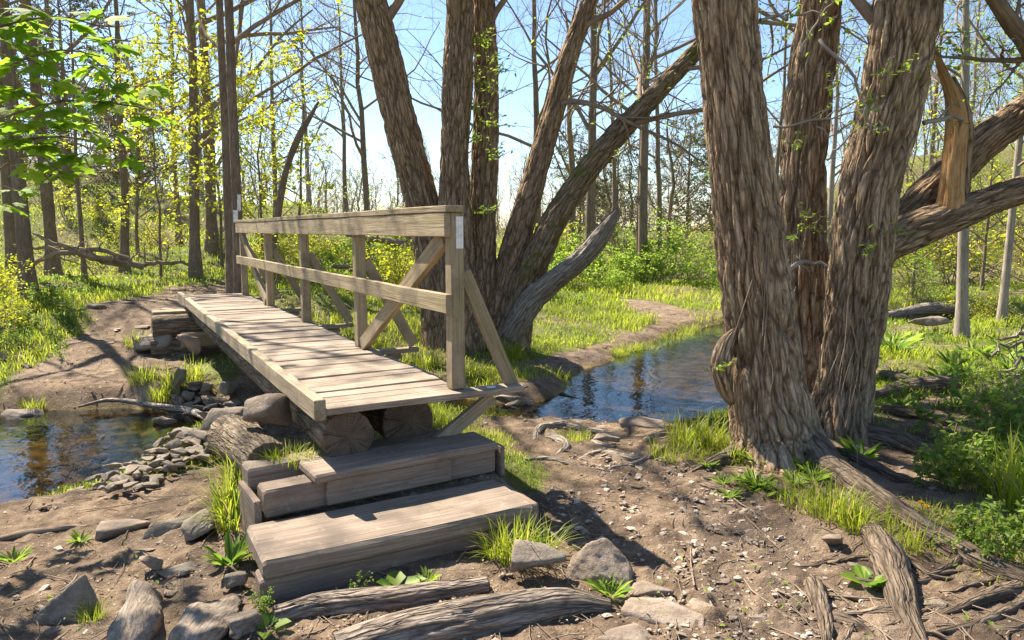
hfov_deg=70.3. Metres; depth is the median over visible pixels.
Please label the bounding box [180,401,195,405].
rubble stone
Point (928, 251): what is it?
shrub
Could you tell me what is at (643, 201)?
tree
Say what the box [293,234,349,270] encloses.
shrub
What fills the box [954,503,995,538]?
leafy plant
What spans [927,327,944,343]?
leafy plant
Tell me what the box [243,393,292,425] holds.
rock
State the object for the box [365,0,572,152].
tree
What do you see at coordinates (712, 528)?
gravel
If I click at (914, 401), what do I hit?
leafy plant
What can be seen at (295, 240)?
shrub
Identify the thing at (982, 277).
sapling
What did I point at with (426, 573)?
leafy plant
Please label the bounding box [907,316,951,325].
rock
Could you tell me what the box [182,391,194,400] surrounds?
rubble stone
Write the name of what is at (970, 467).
leafy plant
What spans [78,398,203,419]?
driftwood
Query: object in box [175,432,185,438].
rubble stone
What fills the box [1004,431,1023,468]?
leafy plant
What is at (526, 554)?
rock
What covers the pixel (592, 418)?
ground cover
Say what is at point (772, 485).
leafy plant
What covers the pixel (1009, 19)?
tree
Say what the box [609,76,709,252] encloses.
tree
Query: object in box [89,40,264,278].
sapling
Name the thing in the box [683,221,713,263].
shrub
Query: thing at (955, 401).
leafy plant
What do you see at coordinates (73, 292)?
leafy plant
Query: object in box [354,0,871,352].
many stemmed tree
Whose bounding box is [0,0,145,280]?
tree
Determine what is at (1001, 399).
shrub
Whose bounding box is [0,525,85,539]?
log
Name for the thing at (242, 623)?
split stone
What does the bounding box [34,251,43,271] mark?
shrub
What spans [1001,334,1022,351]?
leafy plant
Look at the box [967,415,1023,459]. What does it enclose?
leafy plant
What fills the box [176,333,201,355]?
rock
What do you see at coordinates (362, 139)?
tree
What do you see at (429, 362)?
grass tuft
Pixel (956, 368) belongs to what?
leafy plant
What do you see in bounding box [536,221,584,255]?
shrub
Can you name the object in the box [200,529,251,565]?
leafy plant
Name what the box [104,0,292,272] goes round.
sapling
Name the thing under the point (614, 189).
tree
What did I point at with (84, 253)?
fallen branch
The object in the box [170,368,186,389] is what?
rock
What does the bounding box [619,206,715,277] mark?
shrub
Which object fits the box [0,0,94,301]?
tree
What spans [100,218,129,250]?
shrub
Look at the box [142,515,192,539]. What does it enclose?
rock
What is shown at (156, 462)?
rubble stone
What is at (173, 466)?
rubble stone
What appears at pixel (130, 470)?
rubble stone
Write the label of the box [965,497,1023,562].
leafy plant
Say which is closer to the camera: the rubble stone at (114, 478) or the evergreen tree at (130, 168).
the rubble stone at (114, 478)
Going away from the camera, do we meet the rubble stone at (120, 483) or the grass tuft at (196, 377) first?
the rubble stone at (120, 483)
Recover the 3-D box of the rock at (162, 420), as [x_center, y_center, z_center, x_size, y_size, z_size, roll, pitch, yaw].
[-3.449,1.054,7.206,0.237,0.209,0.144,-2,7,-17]
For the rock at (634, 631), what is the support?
on the ground at (114, 356)
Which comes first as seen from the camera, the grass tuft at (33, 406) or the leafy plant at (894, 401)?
the leafy plant at (894, 401)
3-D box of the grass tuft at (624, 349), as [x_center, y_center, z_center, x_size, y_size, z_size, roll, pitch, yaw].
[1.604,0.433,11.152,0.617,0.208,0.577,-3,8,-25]
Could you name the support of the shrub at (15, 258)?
on the ground at (114, 356)
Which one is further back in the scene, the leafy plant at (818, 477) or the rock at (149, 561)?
the leafy plant at (818, 477)
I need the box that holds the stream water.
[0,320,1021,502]
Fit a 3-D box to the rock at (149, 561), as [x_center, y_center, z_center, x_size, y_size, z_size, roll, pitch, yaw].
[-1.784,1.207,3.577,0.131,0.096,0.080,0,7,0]
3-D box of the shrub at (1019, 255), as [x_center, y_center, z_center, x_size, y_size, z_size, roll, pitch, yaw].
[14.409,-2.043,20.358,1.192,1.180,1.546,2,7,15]
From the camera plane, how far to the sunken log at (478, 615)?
2.96 m
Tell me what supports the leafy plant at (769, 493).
on the ground at (114, 356)
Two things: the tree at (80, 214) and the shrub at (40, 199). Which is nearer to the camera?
the tree at (80, 214)
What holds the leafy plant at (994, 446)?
on the ground at (114, 356)
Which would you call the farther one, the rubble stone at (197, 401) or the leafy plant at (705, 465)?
the rubble stone at (197, 401)
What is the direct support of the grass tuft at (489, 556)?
on the ground at (114, 356)
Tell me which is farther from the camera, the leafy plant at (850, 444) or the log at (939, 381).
the log at (939, 381)
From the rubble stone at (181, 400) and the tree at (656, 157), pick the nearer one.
the rubble stone at (181, 400)
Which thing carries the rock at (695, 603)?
on the ground at (114, 356)
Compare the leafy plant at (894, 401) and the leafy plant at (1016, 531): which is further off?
the leafy plant at (894, 401)
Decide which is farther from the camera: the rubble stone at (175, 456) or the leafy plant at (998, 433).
the rubble stone at (175, 456)
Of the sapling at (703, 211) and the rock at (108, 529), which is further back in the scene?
the sapling at (703, 211)
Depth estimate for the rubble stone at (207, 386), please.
7.94 m
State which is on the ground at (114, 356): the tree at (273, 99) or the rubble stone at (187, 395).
the tree at (273, 99)
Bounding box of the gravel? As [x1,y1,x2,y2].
[12,328,1003,639]
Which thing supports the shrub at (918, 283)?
on the ground at (114, 356)
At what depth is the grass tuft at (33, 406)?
7.64 m
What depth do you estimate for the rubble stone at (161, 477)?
5.04 m
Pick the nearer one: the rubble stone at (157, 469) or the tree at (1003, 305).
the rubble stone at (157, 469)
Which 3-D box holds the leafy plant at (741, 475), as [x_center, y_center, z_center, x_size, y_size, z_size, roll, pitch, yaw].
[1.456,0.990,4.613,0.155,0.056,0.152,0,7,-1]
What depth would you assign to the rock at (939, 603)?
3.14 m
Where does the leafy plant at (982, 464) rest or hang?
on the ground at (114, 356)
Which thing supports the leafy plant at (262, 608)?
on the ground at (114, 356)
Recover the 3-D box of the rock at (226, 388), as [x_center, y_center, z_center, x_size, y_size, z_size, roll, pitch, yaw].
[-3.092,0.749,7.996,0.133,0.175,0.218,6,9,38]
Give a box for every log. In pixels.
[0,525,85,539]
[207,414,289,473]
[272,576,489,622]
[332,587,611,639]
[874,375,961,399]
[876,369,910,380]
[881,405,952,426]
[888,302,954,317]
[977,373,1023,405]
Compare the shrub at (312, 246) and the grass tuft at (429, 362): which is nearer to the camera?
the grass tuft at (429, 362)
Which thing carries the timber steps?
on the ground at (114, 356)
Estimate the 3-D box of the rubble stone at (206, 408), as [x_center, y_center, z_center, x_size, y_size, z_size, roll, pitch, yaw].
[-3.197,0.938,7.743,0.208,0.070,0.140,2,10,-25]
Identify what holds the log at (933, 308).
on the ground at (114, 356)
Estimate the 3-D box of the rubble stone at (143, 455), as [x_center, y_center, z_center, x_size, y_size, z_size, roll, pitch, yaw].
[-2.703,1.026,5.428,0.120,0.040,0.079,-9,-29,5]
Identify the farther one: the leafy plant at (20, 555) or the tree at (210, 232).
the tree at (210, 232)
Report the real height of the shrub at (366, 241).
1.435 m
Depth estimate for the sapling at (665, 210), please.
37.32 m
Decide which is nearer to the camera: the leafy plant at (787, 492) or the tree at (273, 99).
the leafy plant at (787, 492)
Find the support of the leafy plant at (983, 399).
on the ground at (114, 356)
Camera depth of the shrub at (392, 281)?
14.07 m
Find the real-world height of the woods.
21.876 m
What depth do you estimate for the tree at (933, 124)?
28.77 m
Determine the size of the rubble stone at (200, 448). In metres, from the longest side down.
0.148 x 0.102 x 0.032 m
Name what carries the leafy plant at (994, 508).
on the ground at (114, 356)
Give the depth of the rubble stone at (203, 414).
6.24 m
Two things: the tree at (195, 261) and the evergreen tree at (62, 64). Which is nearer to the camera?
the tree at (195, 261)
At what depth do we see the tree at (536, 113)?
25.03 m
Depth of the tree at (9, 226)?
16.76 m
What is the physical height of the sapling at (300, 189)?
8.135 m
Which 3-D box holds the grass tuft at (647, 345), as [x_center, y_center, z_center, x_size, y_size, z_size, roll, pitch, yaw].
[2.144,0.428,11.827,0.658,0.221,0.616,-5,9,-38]
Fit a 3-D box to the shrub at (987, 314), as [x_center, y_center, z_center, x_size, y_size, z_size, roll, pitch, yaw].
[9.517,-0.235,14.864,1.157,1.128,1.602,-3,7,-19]
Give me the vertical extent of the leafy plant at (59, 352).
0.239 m
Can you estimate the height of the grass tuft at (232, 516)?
0.380 m
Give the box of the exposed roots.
[494,395,684,468]
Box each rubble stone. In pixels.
[86,474,99,481]
[94,481,107,486]
[97,485,105,489]
[101,471,115,481]
[101,473,108,481]
[102,462,122,468]
[105,482,116,492]
[108,474,118,481]
[114,478,129,486]
[118,473,140,487]
[123,481,138,489]
[125,464,139,475]
[131,461,147,465]
[132,469,141,478]
[132,482,143,489]
[138,465,152,471]
[140,475,148,480]
[141,454,157,459]
[141,456,154,461]
[141,482,157,487]
[143,474,165,481]
[145,447,159,453]
[148,457,164,466]
[149,478,158,485]
[152,466,161,471]
[153,437,165,447]
[153,448,167,453]
[157,452,170,460]
[160,465,170,471]
[162,460,177,470]
[164,435,173,440]
[165,438,181,450]
[166,453,180,458]
[170,428,181,433]
[170,448,188,455]
[170,457,182,462]
[171,395,185,404]
[172,389,180,394]
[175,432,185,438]
[175,462,185,467]
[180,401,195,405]
[180,438,191,446]
[181,427,193,436]
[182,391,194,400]
[185,447,195,454]
[186,381,202,391]
[186,405,204,409]
[187,386,201,390]
[187,430,207,440]
[187,438,200,446]
[190,445,203,453]
[193,397,201,404]
[196,412,207,418]
[197,391,209,395]
[197,452,211,458]
[200,382,213,391]
[201,396,211,404]
[202,404,221,410]
[202,432,206,442]
[204,444,212,452]
[207,397,227,403]
[208,402,217,406]
[222,399,241,407]
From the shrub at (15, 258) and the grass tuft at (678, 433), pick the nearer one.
the grass tuft at (678, 433)
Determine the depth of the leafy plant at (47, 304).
11.09 m
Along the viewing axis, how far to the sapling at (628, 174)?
43.13 m
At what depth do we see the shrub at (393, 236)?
22.19 m
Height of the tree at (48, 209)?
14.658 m
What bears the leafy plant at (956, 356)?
on the ground at (114, 356)
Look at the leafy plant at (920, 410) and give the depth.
5.72 m
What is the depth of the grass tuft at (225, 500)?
4.16 m
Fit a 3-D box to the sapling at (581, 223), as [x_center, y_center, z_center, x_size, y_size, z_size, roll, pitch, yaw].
[3.821,-7.182,39.644,4.956,7.388,5.511,3,8,22]
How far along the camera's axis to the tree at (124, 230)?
18.67 m
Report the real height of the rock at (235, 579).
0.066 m
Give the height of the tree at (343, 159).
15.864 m
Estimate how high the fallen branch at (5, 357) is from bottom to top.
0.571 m
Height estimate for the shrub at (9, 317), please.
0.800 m
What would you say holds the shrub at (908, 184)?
on the ground at (114, 356)
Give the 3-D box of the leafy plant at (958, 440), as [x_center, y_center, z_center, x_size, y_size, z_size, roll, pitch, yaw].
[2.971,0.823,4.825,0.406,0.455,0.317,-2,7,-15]
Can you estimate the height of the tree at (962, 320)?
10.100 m
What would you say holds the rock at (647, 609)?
on the ground at (114, 356)
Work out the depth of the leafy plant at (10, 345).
9.57 m
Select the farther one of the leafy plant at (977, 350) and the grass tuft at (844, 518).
the leafy plant at (977, 350)
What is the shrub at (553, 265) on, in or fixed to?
on the ground at (114, 356)
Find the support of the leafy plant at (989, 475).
on the ground at (114, 356)
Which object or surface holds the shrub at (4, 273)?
on the ground at (114, 356)
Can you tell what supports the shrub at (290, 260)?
on the ground at (114, 356)
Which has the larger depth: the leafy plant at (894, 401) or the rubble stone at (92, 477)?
the leafy plant at (894, 401)
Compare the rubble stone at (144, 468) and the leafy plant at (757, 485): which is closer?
the leafy plant at (757, 485)
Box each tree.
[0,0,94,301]
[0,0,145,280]
[0,0,146,276]
[0,0,196,275]
[5,0,166,187]
[10,0,147,212]
[13,0,245,272]
[53,74,172,192]
[73,36,203,192]
[97,0,260,202]
[109,0,360,254]
[130,0,444,279]
[161,0,284,245]
[172,0,233,293]
[172,0,367,210]
[224,0,342,293]
[255,0,442,235]
[256,0,371,211]
[258,0,355,207]
[263,101,318,283]
[299,0,687,229]
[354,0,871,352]
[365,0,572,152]
[495,0,776,278]
[505,1,663,251]
[519,0,699,255]
[527,0,695,283]
[537,0,692,256]
[580,0,694,281]
[607,0,1023,639]
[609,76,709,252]
[767,0,863,180]
[796,0,953,247]
[843,0,984,338]
[868,0,1022,169]
[921,0,1022,142]
[933,0,1023,239]
[936,0,1023,115]
[943,0,1023,326]
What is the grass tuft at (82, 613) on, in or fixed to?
on the ground at (114, 356)
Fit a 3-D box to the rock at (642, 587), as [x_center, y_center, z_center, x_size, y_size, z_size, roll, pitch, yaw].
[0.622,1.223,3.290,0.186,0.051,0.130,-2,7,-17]
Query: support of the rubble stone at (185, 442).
on the ground at (114, 356)
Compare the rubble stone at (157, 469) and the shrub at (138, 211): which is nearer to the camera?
the rubble stone at (157, 469)
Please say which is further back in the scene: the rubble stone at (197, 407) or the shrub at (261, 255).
the shrub at (261, 255)
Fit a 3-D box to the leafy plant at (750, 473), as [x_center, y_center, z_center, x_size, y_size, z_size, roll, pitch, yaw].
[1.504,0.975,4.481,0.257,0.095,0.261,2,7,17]
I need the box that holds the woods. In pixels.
[5,2,1021,242]
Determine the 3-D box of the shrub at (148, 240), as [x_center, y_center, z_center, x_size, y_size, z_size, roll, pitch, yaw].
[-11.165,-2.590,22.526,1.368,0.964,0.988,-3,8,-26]
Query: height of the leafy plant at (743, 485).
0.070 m
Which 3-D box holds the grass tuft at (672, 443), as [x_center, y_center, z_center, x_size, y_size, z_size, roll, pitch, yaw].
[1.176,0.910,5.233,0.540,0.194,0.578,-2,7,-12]
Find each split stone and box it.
[106,579,163,639]
[168,595,244,639]
[224,608,262,639]
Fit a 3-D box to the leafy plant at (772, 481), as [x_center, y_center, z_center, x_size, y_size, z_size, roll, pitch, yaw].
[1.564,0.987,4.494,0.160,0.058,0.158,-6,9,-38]
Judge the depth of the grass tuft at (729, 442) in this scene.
5.02 m
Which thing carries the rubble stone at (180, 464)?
on the rubble stone
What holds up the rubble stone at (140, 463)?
on the rubble stone
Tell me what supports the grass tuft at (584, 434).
on the ground at (114, 356)
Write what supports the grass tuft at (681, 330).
on the ground at (114, 356)
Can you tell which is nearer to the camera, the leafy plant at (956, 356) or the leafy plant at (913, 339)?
the leafy plant at (956, 356)
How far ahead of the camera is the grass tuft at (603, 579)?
3.33 m
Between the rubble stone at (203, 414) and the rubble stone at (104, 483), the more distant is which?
the rubble stone at (203, 414)
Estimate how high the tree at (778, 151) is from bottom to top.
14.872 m
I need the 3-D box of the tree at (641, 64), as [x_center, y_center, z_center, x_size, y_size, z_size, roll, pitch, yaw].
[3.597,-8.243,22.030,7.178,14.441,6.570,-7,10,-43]
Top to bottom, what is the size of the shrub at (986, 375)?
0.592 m
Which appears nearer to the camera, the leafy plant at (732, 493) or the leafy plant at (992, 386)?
the leafy plant at (732, 493)
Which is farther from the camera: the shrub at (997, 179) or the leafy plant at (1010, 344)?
the shrub at (997, 179)
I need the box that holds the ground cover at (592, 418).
[0,162,1022,639]
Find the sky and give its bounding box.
[0,0,1023,228]
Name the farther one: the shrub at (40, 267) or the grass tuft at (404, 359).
the shrub at (40, 267)
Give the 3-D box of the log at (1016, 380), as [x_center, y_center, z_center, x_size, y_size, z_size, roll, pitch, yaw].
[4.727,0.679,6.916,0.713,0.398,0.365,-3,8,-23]
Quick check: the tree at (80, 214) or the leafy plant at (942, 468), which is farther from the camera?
the tree at (80, 214)
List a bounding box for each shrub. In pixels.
[0,253,17,297]
[0,255,44,308]
[0,295,28,340]
[0,298,35,326]
[1,181,76,211]
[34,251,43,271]
[52,180,88,214]
[70,185,119,222]
[74,235,118,271]
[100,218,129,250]
[118,207,173,248]
[129,198,145,217]
[129,223,175,249]
[139,213,166,233]
[140,217,184,250]
[205,229,224,254]
[248,233,310,284]
[248,235,314,286]
[256,212,309,254]
[277,234,333,266]
[277,245,368,288]
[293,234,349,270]
[294,235,338,257]
[317,235,349,271]
[332,235,404,280]
[339,235,393,272]
[339,242,388,276]
[347,235,411,258]
[352,238,414,278]
[366,236,413,284]
[377,206,411,255]
[379,240,413,279]
[380,272,403,284]
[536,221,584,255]
[547,255,561,299]
[550,239,584,287]
[559,222,613,276]
[578,243,634,286]
[583,222,660,278]
[587,266,640,291]
[613,247,674,285]
[614,233,717,283]
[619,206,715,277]
[654,229,716,280]
[668,244,716,283]
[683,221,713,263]
[892,251,956,300]
[893,237,957,284]
[893,242,956,280]
[902,180,997,263]
[902,224,1023,284]
[918,212,1023,284]
[936,287,1023,323]
[948,362,989,397]
[952,210,1016,253]
[954,368,1023,427]
[959,351,1022,409]
[971,154,1023,243]
[976,204,1023,252]
[981,382,1023,447]
[1000,228,1023,267]
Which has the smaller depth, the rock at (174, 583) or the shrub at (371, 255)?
the rock at (174, 583)
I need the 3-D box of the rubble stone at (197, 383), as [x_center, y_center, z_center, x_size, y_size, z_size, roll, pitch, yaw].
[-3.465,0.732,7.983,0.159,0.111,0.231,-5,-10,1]
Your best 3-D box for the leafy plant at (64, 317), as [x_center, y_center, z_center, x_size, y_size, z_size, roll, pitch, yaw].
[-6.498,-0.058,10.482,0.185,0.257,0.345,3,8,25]
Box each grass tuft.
[13,394,53,409]
[71,595,116,624]
[113,327,149,348]
[121,358,161,385]
[143,381,171,402]
[144,353,201,395]
[171,356,217,382]
[172,469,257,534]
[179,440,240,491]
[182,463,240,516]
[248,445,286,459]
[256,435,319,469]
[400,345,427,364]
[401,346,444,369]
[438,354,491,378]
[464,519,531,560]
[469,504,551,566]
[501,338,528,359]
[510,510,581,554]
[552,425,600,442]
[586,569,620,587]
[600,343,634,356]
[613,339,644,351]
[634,340,660,349]
[643,336,672,344]
[644,432,710,464]
[654,407,719,447]
[659,331,685,339]
[666,327,696,335]
[669,321,704,331]
[679,412,729,449]
[706,429,751,464]
[760,475,844,513]
[794,471,881,525]
[820,481,899,534]
[847,497,954,554]
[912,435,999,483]
[936,426,1023,499]
[961,418,1023,513]
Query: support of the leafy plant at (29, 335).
on the ground at (114, 356)
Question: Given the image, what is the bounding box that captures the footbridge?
[177,205,524,456]
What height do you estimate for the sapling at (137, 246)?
6.542 m
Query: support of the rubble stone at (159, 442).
on the ground at (114, 356)
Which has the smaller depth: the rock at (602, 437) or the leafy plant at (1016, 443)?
the leafy plant at (1016, 443)
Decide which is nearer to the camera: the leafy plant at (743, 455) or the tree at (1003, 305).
the leafy plant at (743, 455)
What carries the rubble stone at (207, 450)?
on the ground at (114, 356)
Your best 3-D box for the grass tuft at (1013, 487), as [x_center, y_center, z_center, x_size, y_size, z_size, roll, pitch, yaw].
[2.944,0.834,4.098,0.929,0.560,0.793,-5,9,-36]
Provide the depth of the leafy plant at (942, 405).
6.58 m
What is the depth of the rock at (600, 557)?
3.40 m
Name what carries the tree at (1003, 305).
on the ground at (114, 356)
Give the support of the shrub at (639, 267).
on the ground at (114, 356)
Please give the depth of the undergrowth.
24.00 m
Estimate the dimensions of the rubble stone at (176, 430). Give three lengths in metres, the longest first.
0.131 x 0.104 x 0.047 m
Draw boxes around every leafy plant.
[0,330,11,350]
[0,544,35,562]
[4,335,17,346]
[5,306,33,329]
[7,322,34,340]
[11,330,37,346]
[17,283,55,306]
[17,335,30,345]
[26,285,51,309]
[26,310,41,328]
[40,281,62,304]
[43,294,66,309]
[45,328,64,344]
[49,307,70,323]
[53,340,70,359]
[54,269,86,288]
[59,292,74,309]
[63,303,82,324]
[65,529,95,542]
[69,283,86,301]
[76,324,87,336]
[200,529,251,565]
[247,586,274,612]
[256,612,290,638]
[349,570,373,588]
[376,571,427,585]
[416,565,440,582]
[583,574,634,597]
[697,458,714,467]
[709,471,736,483]
[717,486,744,497]
[729,471,747,479]
[734,449,764,462]
[735,479,766,491]
[736,465,775,485]
[742,477,770,488]
[750,473,778,483]
[753,479,775,489]
[753,487,774,496]
[776,488,798,498]
[782,468,806,483]
[791,456,817,467]
[796,462,828,474]
[796,465,833,481]
[836,433,886,457]
[839,564,887,586]
[876,393,917,405]
[881,338,914,352]
[882,332,925,350]
[885,330,911,339]
[886,366,911,374]
[889,384,908,400]
[892,376,909,389]
[905,396,921,406]
[906,378,992,431]
[910,441,967,486]
[916,419,988,492]
[916,445,972,481]
[923,366,963,378]
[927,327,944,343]
[929,415,995,470]
[931,400,949,408]
[933,357,990,372]
[934,349,982,366]
[934,505,989,539]
[937,528,966,555]
[938,393,965,406]
[943,366,971,378]
[944,364,967,380]
[948,339,996,356]
[952,500,993,542]
[953,439,1023,483]
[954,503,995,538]
[961,380,1023,438]
[962,387,1020,434]
[965,346,1023,360]
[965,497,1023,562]
[965,522,994,557]
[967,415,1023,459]
[969,429,1002,459]
[970,458,1004,489]
[976,331,1023,350]
[979,451,1023,491]
[981,494,1023,541]
[985,377,1023,425]
[989,354,1023,369]
[990,438,1023,479]
[991,515,1021,544]
[996,389,1023,448]
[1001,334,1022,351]
[1002,342,1023,355]
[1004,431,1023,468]
[1005,496,1023,544]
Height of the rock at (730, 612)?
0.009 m
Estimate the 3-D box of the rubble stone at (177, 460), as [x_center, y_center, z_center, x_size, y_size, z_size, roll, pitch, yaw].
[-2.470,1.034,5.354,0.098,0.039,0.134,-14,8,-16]
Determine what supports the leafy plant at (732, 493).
on the ground at (114, 356)
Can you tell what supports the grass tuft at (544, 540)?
on the ground at (114, 356)
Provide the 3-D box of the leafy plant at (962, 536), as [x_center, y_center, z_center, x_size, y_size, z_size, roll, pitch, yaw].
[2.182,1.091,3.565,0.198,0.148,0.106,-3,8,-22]
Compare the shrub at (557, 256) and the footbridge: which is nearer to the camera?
the footbridge
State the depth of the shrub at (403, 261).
15.93 m
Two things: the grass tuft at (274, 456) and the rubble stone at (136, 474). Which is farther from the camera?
the rubble stone at (136, 474)
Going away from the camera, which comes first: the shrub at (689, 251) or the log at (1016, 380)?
the log at (1016, 380)
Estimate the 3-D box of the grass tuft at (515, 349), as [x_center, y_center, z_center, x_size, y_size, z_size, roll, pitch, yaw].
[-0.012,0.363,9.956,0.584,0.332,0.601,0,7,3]
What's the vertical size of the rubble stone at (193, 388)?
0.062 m
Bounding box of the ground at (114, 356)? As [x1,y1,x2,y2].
[0,144,1023,639]
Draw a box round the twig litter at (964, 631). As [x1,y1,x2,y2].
[0,287,1023,639]
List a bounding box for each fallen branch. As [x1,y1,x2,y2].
[0,352,37,361]
[13,232,187,282]
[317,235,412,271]
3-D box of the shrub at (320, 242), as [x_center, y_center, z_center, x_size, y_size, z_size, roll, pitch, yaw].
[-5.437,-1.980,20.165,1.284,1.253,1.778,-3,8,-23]
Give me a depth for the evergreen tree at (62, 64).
32.94 m
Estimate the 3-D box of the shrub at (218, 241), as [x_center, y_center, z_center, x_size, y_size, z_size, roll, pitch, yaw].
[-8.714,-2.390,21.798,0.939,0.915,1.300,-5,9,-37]
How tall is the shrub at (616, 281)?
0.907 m
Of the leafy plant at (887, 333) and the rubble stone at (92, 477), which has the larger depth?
the leafy plant at (887, 333)
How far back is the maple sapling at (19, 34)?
3.40 m
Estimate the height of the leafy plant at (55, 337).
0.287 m
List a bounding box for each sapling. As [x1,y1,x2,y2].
[0,0,180,218]
[59,22,220,255]
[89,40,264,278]
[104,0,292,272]
[161,25,339,258]
[201,0,368,254]
[544,118,630,247]
[576,133,655,239]
[635,108,713,242]
[667,122,713,252]
[844,65,1018,295]
[901,0,1023,281]
[902,0,1023,289]
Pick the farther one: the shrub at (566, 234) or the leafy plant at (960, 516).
the shrub at (566, 234)
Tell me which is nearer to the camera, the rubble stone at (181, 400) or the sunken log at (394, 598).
the sunken log at (394, 598)
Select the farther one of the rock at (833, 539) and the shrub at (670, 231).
the shrub at (670, 231)
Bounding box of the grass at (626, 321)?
[0,143,1023,585]
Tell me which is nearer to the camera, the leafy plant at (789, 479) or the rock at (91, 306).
the leafy plant at (789, 479)
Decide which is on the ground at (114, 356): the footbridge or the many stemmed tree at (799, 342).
the many stemmed tree at (799, 342)
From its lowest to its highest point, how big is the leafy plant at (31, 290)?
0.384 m
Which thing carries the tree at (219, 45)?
on the ground at (114, 356)
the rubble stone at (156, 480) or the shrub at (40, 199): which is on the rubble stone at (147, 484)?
the rubble stone at (156, 480)
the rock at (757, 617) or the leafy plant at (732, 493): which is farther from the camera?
the leafy plant at (732, 493)
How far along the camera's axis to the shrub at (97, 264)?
19.07 m
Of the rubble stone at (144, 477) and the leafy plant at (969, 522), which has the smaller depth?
the leafy plant at (969, 522)
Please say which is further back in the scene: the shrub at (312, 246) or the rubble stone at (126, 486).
the shrub at (312, 246)
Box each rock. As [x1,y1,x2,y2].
[1,408,43,416]
[33,574,98,624]
[43,625,63,635]
[86,304,106,308]
[95,519,149,540]
[132,334,172,351]
[134,325,150,327]
[138,555,162,570]
[140,548,155,552]
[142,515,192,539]
[152,416,176,424]
[156,561,196,578]
[163,589,176,596]
[167,581,176,586]
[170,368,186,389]
[173,353,191,357]
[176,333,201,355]
[181,508,214,541]
[200,407,243,430]
[219,381,238,395]
[224,571,247,588]
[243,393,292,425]
[510,539,566,571]
[564,538,633,590]
[592,433,620,442]
[597,623,655,639]
[619,416,664,427]
[621,597,704,627]
[628,580,673,596]
[686,598,714,609]
[716,577,730,583]
[726,610,735,616]
[746,612,768,619]
[821,534,842,544]
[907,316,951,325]
[920,597,947,607]
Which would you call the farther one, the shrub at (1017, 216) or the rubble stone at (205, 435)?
the shrub at (1017, 216)
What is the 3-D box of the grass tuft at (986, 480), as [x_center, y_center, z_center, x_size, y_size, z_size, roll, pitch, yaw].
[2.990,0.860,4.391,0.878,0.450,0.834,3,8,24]
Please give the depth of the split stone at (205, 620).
2.96 m
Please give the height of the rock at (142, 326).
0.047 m
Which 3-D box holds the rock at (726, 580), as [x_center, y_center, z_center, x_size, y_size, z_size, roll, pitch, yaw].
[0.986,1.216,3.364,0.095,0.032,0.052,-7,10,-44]
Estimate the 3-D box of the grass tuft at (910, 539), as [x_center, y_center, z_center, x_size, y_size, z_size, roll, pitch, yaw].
[1.998,1.052,3.773,0.572,0.192,0.535,-2,7,-12]
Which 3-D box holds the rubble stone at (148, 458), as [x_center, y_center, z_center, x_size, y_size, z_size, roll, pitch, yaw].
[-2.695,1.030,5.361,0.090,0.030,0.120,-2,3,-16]
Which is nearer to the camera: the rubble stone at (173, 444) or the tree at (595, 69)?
the rubble stone at (173, 444)
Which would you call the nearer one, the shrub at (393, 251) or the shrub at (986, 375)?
the shrub at (986, 375)
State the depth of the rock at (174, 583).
3.44 m
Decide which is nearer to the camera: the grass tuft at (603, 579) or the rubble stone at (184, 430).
the grass tuft at (603, 579)
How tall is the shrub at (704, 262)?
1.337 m
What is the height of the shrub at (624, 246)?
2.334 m
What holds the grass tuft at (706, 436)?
on the ground at (114, 356)
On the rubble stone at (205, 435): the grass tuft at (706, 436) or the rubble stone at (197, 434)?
the rubble stone at (197, 434)
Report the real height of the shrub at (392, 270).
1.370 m
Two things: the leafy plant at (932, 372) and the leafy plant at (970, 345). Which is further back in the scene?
the leafy plant at (970, 345)
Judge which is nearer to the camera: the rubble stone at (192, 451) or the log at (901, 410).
the rubble stone at (192, 451)
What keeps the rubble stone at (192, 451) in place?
on the ground at (114, 356)
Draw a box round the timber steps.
[238,429,538,601]
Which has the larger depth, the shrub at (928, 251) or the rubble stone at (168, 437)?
the shrub at (928, 251)
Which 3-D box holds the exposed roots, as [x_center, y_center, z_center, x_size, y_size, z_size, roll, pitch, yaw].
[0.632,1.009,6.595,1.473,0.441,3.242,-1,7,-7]
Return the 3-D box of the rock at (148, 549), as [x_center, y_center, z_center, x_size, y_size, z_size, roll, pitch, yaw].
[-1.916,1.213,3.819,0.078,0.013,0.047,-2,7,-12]
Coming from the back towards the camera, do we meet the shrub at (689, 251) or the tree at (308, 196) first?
the tree at (308, 196)
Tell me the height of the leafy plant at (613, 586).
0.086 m
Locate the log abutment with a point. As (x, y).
(174, 323)
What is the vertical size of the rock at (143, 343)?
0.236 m
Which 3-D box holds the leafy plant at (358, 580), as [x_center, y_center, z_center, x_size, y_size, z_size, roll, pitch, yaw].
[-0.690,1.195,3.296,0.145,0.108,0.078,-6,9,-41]
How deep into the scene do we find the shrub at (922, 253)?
19.81 m
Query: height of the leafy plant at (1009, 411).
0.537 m
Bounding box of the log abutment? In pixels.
[150,308,222,356]
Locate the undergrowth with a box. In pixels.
[0,135,1023,288]
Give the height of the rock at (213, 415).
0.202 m
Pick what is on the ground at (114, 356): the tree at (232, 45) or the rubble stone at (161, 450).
the tree at (232, 45)
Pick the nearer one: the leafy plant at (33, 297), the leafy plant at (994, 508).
the leafy plant at (994, 508)
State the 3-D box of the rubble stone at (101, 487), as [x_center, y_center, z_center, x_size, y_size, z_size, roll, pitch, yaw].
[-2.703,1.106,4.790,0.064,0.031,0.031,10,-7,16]

